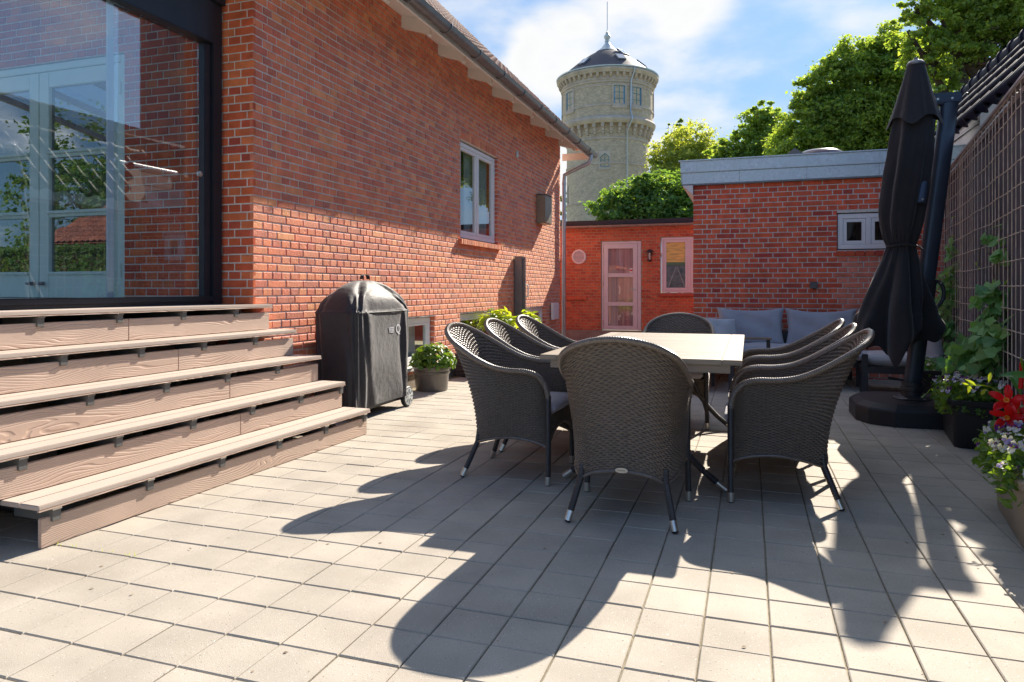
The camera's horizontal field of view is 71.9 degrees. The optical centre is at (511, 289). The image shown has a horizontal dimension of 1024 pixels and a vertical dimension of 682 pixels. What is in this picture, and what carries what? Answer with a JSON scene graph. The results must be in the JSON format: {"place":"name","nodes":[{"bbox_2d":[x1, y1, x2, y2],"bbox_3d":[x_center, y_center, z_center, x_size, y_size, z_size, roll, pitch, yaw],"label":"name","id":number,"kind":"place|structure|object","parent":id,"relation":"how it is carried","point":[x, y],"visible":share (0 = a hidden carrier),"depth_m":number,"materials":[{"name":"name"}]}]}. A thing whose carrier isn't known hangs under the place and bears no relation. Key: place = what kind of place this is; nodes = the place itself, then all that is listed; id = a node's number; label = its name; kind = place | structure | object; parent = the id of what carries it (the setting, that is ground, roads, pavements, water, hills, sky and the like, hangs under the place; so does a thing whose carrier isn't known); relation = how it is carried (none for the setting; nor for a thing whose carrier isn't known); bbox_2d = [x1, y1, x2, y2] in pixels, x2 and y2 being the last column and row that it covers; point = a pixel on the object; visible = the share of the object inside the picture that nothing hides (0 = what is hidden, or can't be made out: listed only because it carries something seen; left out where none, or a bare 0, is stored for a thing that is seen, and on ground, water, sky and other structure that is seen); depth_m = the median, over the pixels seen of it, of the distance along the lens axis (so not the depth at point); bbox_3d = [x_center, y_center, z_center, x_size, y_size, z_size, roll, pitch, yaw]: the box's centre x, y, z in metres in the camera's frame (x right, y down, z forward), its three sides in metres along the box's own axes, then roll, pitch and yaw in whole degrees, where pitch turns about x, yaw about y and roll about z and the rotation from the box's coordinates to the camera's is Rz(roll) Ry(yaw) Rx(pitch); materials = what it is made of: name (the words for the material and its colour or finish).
{"place":"outdoors","nodes":[
{"label":"outdoors","id":0,"kind":"place"},
{"bbox_2d":[0,340,1023,681],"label":"pavement","id":1,"kind":"structure","parent":0,"point":[316,580],"depth_m":2.85,"materials":[{"name":"beige tile"}]},
{"bbox_2d":[0,341,215,410],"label":"foundation wall","id":2,"kind":"structure","parent":1,"relation":"on","point":[14,362],"depth_m":4.52,"materials":[{"name":"concrete"}]},
{"bbox_2d":[0,0,225,323],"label":"conservatory","id":3,"kind":"object","parent":2,"relation":"on","point":[199,22],"visible":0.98,"depth_m":5.38,"materials":[{"name":"metal"}]},
{"bbox_2d":[0,304,369,548],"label":"terrace steps","id":4,"kind":"structure","parent":1,"relation":"on","point":[211,411],"depth_m":4.08,"materials":[{"name":"brown wood"}]},
{"bbox_2d":[0,0,597,415],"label":"brick house","id":5,"kind":"structure","parent":1,"relation":"on","point":[382,141],"depth_m":6.37,"materials":[{"name":"red brick"}]},
{"bbox_2d":[0,54,124,297],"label":"french door","id":6,"kind":"structure","parent":5,"relation":"in","point":[53,116],"depth_m":6.28,"materials":[{"name":"white paint"}]},
{"bbox_2d":[514,256,528,331],"bbox_3d":[0.175,0.287,11.750,0.237,1.665,0.170,0,0,19],"label":"side awning","id":7,"kind":"object","parent":5,"relation":"attached to","point":[520,296],"visible":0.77,"depth_m":11.69,"materials":[{"name":"metal"}]},
{"bbox_2d":[536,194,551,224],"bbox_3d":[0.600,-1.476,13.136,0.200,0.532,0.490,0,0,19],"label":"wall box","id":8,"kind":"object","parent":5,"relation":"attached to","point":[543,209],"visible":1,"depth_m":12.93,"materials":[{"name":"grey metal"}]},
{"bbox_2d":[551,303,558,319],"bbox_3d":[0.853,0.435,14.006,0.066,0.330,0.400,0,0,19],"label":"meter box","id":9,"kind":"object","parent":5,"relation":"attached to","point":[554,311],"visible":1,"depth_m":13.87,"materials":[{"name":"white paint"}]},
{"bbox_2d":[315,274,412,416],"bbox_3d":[-1.356,0.502,6.536,0.508,1.276,1.052,0,0,19],"label":"covered grill","id":10,"kind":"object","parent":1,"relation":"on","point":[362,332],"visible":0.95,"depth_m":6.17,"materials":[{"name":"fabric"}]},
{"bbox_2d":[412,366,450,391],"bbox_3d":[-0.907,1.002,7.983,0.444,0.275,0.444,0,0,19],"label":"glazed pot","id":11,"kind":"object","parent":1,"relation":"on","point":[432,380],"visible":0.72,"depth_m":7.82,"materials":[{"name":"ceramic"}]},
{"bbox_2d":[408,342,456,371],"bbox_3d":[-0.895,0.758,7.986,0.560,0.314,0.564,0,0,19],"label":"hydrangea","id":12,"kind":"object","parent":11,"relation":"on","point":[428,357],"visible":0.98,"depth_m":7.83,"materials":[{"name":"green plant"}]},
{"bbox_2d":[455,353,465,375],"bbox_3d":[-0.252,0.978,10.000,0.400,0.284,1.900,0,0,19],"label":"wooden trough","id":13,"kind":"object","parent":1,"relation":"on","point":[459,370],"visible":0.17,"depth_m":9.15,"materials":[{"name":"wood"}]},
{"bbox_2d":[476,306,518,330],"bbox_3d":[-0.202,0.563,10.107,0.629,0.656,0.622,0,0,-10],"label":"leafy plant","id":14,"kind":"object","parent":13,"relation":"on","point":[509,318],"visible":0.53,"depth_m":10.04,"materials":[{"name":"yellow plant"}]},
{"bbox_2d":[444,322,573,485],"bbox_3d":[-0.029,0.678,4.467,0.770,0.931,0.649,0,0,19],"label":"garden chair","id":15,"kind":"object","parent":1,"relation":"on","point":[517,395],"visible":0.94,"depth_m":4.22,"materials":[{"name":"wicker"}]},
{"bbox_2d":[514,309,541,329],"bbox_3d":[0.249,0.732,11.472,0.528,0.817,0.525,0,0,36],"label":"leafy plant","id":16,"kind":"object","parent":1,"relation":"on","point":[530,314],"visible":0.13,"depth_m":11.42,"materials":[{"name":"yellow plant"}]},
{"bbox_2d":[484,318,574,457],"bbox_3d":[0.190,0.678,5.130,0.770,0.931,0.649,0,0,18],"label":"garden chair","id":17,"kind":"object","parent":1,"relation":"on","point":[510,336],"visible":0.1,"depth_m":5.40,"materials":[{"name":"wicker"}]},
{"bbox_2d":[57,399,1003,671],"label":"fallen petals","id":18,"kind":"object","parent":1,"relation":"on","point":[509,513],"visible":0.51,"depth_m":2.99,"materials":[{"name":"brown plant"}]},
{"bbox_2d":[515,315,575,348],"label":"garden chair","id":19,"kind":"object","parent":1,"relation":"on","point":[536,330],"visible":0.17,"depth_m":6.07,"materials":[{"name":"wicker"}]},
{"bbox_2d":[558,336,693,533],"bbox_3d":[0.578,0.678,3.561,0.649,0.931,0.770,0,0,18],"label":"garden chair","id":20,"kind":"object","parent":1,"relation":"on","point":[629,398],"visible":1,"depth_m":3.37,"materials":[{"name":"wicker"}]},
{"bbox_2d":[540,332,743,492],"bbox_3d":[1.037,0.758,4.937,1.105,0.767,2.220,0,0,19],"label":"dining table","id":21,"kind":"object","parent":1,"relation":"on","point":[710,353],"visible":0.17,"depth_m":4.32,"materials":[{"name":"white wood"}]},
{"bbox_2d":[642,312,714,429],"bbox_3d":[1.432,0.678,6.154,0.649,0.931,0.770,0,0,19],"label":"garden chair","id":22,"kind":"object","parent":1,"relation":"on","point":[683,322],"visible":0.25,"depth_m":6.41,"materials":[{"name":"wicker"}]},
{"bbox_2d":[732,319,844,379],"bbox_3d":[2.027,0.678,5.207,0.770,0.931,0.649,0,0,18],"label":"garden chair","id":23,"kind":"object","parent":1,"relation":"on","point":[821,333],"visible":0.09,"depth_m":5.44,"materials":[{"name":"wicker"}]},
{"bbox_2d":[711,307,868,391],"bbox_3d":[3.054,0.687,8.447,2.127,0.906,1.760,0,0,19],"label":"corner sofa","id":24,"kind":"object","parent":1,"relation":"on","point":[760,329],"visible":0.28,"depth_m":8.90,"materials":[{"name":"fabric"}]},
{"bbox_2d":[705,318,736,334],"bbox_3d":[2.557,0.520,8.656,0.420,0.340,0.191,2,-22,-9],"label":"scatter pillow","id":25,"kind":"object","parent":24,"relation":"on","point":[723,326],"visible":0.47,"depth_m":8.60,"materials":[{"name":"fabric"}]},
{"bbox_2d":[728,323,857,471],"bbox_3d":[1.802,0.678,4.557,0.770,0.931,0.649,0,0,20],"label":"garden chair","id":26,"kind":"object","parent":1,"relation":"on","point":[847,331],"visible":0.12,"depth_m":4.79,"materials":[{"name":"wicker"}]},
{"bbox_2d":[724,328,874,510],"bbox_3d":[1.587,0.678,3.935,0.770,0.931,0.649,0,0,18],"label":"garden chair","id":27,"kind":"object","parent":1,"relation":"on","point":[786,411],"visible":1,"depth_m":3.70,"materials":[{"name":"wicker"}]},
{"bbox_2d":[678,144,971,379],"bbox_3d":[4.513,-0.290,10.755,3.534,2.920,3.595,0,0,19],"label":"annex","id":28,"kind":"object","parent":1,"relation":"on","point":[770,232],"visible":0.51,"depth_m":9.26,"materials":[{"name":"brick"}]},
{"bbox_2d":[787,148,802,153],"bbox_3d":[4.362,-1.920,10.900,0.260,0.520,0.260,0,0,19],"label":"roof vent cap","id":29,"kind":"object","parent":28,"relation":"on","point":[794,151],"visible":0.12,"depth_m":10.82,"materials":[{"name":"metal"}]},
{"bbox_2d":[810,282,817,289],"bbox_3d":[3.905,-0.043,9.136,0.090,0.105,0.048,0,0,19],"label":"junction box","id":30,"kind":"object","parent":28,"relation":"attached to","point":[813,285],"visible":1,"depth_m":9.12,"materials":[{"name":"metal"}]},
{"bbox_2d":[802,148,841,152],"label":"roof dome","id":31,"kind":"structure","parent":28,"relation":"on","point":[818,150],"depth_m":10.62,"materials":[{"name":"grey plastic"}]},
{"bbox_2d":[856,338,945,391],"bbox_3d":[4.279,0.697,7.792,0.817,0.886,0.780,0,0,22],"label":"lounge chair","id":32,"kind":"object","parent":1,"relation":"on","point":[878,361],"visible":0.32,"depth_m":7.56,"materials":[{"name":"metal"}]},
{"bbox_2d":[849,57,961,429],"bbox_3d":[3.525,-0.425,6.198,0.980,3.130,0.965,0,0,19],"label":"cantilever parasol","id":33,"kind":"object","parent":1,"relation":"on","point":[898,314],"visible":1,"depth_m":5.99,"materials":[{"name":"black fabric"}]},
{"bbox_2d":[922,370,941,393],"bbox_3d":[4.363,0.975,7.343,0.384,0.330,0.783,0,0,26],"label":"planter","id":34,"kind":"object","parent":1,"relation":"on","point":[927,384],"visible":0.03,"depth_m":7.04,"materials":[{"name":"black plastic"}]},
{"bbox_2d":[924,355,954,380],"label":"pansies","id":35,"kind":"object","parent":34,"relation":"in","point":[930,365],"visible":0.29,"depth_m":7.14,"materials":[{"name":"green plant"}]},
{"bbox_2d":[942,394,1005,448],"bbox_3d":[3.494,0.965,5.336,0.432,0.350,0.871,0,0,26],"label":"planter","id":36,"kind":"object","parent":1,"relation":"on","point":[960,428],"visible":0.34,"depth_m":5.03,"materials":[{"name":"black plastic"}]},
{"bbox_2d":[921,224,1013,398],"bbox_3d":[3.498,0.269,5.465,0.579,1.521,1.247,0,0,11],"label":"climbing vine","id":37,"kind":"object","parent":36,"relation":"in","point":[973,354],"visible":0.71,"depth_m":5.18,"materials":[{"name":"green plant"}]},
{"bbox_2d":[929,370,1014,419],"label":"pansies","id":38,"kind":"object","parent":36,"relation":"in","point":[939,397],"visible":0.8,"depth_m":5.12,"materials":[{"name":"green plant"}]},
{"bbox_2d":[934,28,1023,145],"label":"white neighbour house","id":39,"kind":"structure","parent":1,"relation":"on","point":[985,89],"depth_m":6.87,"materials":[{"name":"black tile"}]},
{"bbox_2d":[940,71,1023,404],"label":"screen fence","id":40,"kind":"object","parent":1,"relation":"on","point":[985,191],"visible":0.5,"depth_m":5.53,"materials":[{"name":"black metal"}]},
{"bbox_2d":[935,237,961,355],"bbox_3d":[4.713,0.238,7.783,0.461,1.575,1.018,0,0,25],"label":"climbing vine","id":41,"kind":"object","parent":40,"relation":"attached to","point":[946,307],"visible":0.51,"depth_m":7.50,"materials":[{"name":"green plant"}]},
{"bbox_2d":[975,244,994,281],"bbox_3d":[3.765,-0.126,5.622,0.041,0.471,0.452,0,0,19],"label":"dry tendril","id":42,"kind":"object","parent":40,"relation":"hanging from","point":[979,259],"visible":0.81,"depth_m":5.70,"materials":[{"name":"brown plant"}]},
{"bbox_2d":[992,449,1023,548],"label":"planter","id":43,"kind":"object","parent":1,"relation":"on","point":[1014,517],"visible":0.29,"depth_m":3.18,"materials":[{"name":"beige plastic"}]},
{"bbox_2d":[961,358,1023,439],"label":"mandevilla","id":44,"kind":"object","parent":43,"relation":"in","point":[1013,407],"visible":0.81,"depth_m":3.62,"materials":[{"name":"red plant"}]},
{"bbox_2d":[971,416,1023,508],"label":"pansies","id":45,"kind":"object","parent":43,"relation":"in","point":[1004,442],"visible":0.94,"depth_m":3.24,"materials":[{"name":"purple plant"}]},
{"bbox_2d":[415,330,638,352],"bbox_3d":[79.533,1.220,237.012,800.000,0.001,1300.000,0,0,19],"label":"ground","id":46,"kind":"structure","parent":0,"point":[418,344],"depth_m":15.84,"materials":[{"name":"grey"}]},
{"bbox_2d":[560,192,566,221],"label":"tree","id":47,"kind":"object","parent":46,"relation":"on","point":[561,201],"visible":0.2,"depth_m":94.70,"materials":[{"name":"green plant"}]},
{"bbox_2d":[556,2,658,241],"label":"water tower","id":48,"kind":"structure","parent":46,"relation":"on","point":[606,90],"depth_m":75.78,"materials":[{"name":"beige stone"}]},
{"bbox_2d":[566,186,568,205],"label":"window","id":49,"kind":"structure","parent":48,"relation":"in","point":[567,203],"depth_m":79.05,"materials":[{"name":"stone"}]},
{"bbox_2d":[565,88,574,115],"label":"window","id":50,"kind":"structure","parent":48,"relation":"in","point":[571,90],"depth_m":77.24,"materials":[{"name":"stone"}]},
{"bbox_2d":[599,150,610,169],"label":"window","id":51,"kind":"structure","parent":48,"relation":"in","point":[608,152],"depth_m":75.45,"materials":[{"name":"stone"}]},
{"bbox_2d":[612,83,626,107],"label":"window","id":52,"kind":"structure","parent":48,"relation":"in","point":[624,98],"depth_m":74.93,"materials":[{"name":"stone"}]},
{"bbox_2d":[631,84,642,110],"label":"window","id":53,"kind":"structure","parent":48,"relation":"in","point":[636,86],"depth_m":75.63,"materials":[{"name":"stone"}]},
{"bbox_2d":[579,165,692,239],"bbox_3d":[6.646,-2.127,31.422,7.522,6.616,4.414,0,0,-4],"label":"tree","id":54,"kind":"object","parent":46,"relation":"on","point":[654,195],"visible":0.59,"depth_m":30.47,"materials":[{"name":"green plant"}]},
{"bbox_2d":[660,123,670,165],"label":"poplar tree","id":55,"kind":"object","parent":46,"relation":"on","point":[669,124],"visible":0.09,"depth_m":69.92,"materials":[{"name":"green plant"}]},
{"bbox_2d":[675,118,683,141],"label":"poplar tree","id":56,"kind":"object","parent":46,"relation":"on","point":[680,120],"visible":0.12,"depth_m":69.91,"materials":[{"name":"green plant"}]},
{"bbox_2d":[642,117,727,173],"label":"tree","id":57,"kind":"object","parent":46,"relation":"on","point":[688,147],"visible":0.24,"depth_m":54.26,"materials":[{"name":"green plant"}]},
{"bbox_2d":[702,100,798,158],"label":"tree","id":58,"kind":"object","parent":46,"relation":"on","point":[758,128],"visible":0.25,"depth_m":41.46,"materials":[{"name":"green plant"}]},
{"bbox_2d":[755,19,948,155],"bbox_3d":[16.265,-5.744,33.110,9.707,13.782,4.264,0,0,3],"label":"tree","id":59,"kind":"object","parent":46,"relation":"on","point":[850,106],"visible":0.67,"depth_m":32.18,"materials":[{"name":"green plant"}]},
{"bbox_2d":[882,0,1023,128],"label":"tree","id":60,"kind":"object","parent":46,"relation":"on","point":[968,36],"visible":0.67,"depth_m":23.54,"materials":[{"name":"green plant"}]},
{"bbox_2d":[560,217,692,339],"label":"back building","id":61,"kind":"structure","parent":0,"point":[623,285],"depth_m":15.55,"materials":[{"name":"brick"}]},
{"bbox_2d":[572,249,585,263],"bbox_3d":[1.499,-0.725,15.830,0.330,0.330,0.029,0,0,19],"label":"vent grille","id":62,"kind":"object","parent":61,"relation":"attached to","point":[578,256],"visible":1,"depth_m":15.83,"materials":[{"name":"white paint"}]},
{"bbox_2d":[602,241,640,330],"bbox_3d":[2.409,-0.073,15.571,0.870,1.955,0.144,0,0,19],"label":"door","id":63,"kind":"structure","parent":61,"relation":"in","point":[621,261],"depth_m":15.60,"materials":[{"name":"pink paint"}]},
{"bbox_2d":[646,249,652,261],"bbox_3d":[2.975,-0.725,15.246,0.164,0.270,0.191,0,0,19],"label":"wall lantern","id":64,"kind":"object","parent":61,"relation":"attached to","point":[650,251],"depth_m":15.20,"materials":[{"name":"grey metal"}]},
{"bbox_2d":[661,237,692,292],"bbox_3d":[3.662,-0.520,15.172,0.890,1.190,0.062,0,0,19],"label":"window","id":65,"kind":"structure","parent":61,"relation":"in","point":[676,252],"depth_m":15.22,"materials":[{"name":"pink paint"}]},
{"bbox_2d":[437,0,999,219],"label":"sky","id":66,"kind":"structure","parent":0,"point":[713,61],"materials":[{"name":"blue"}]}
]}

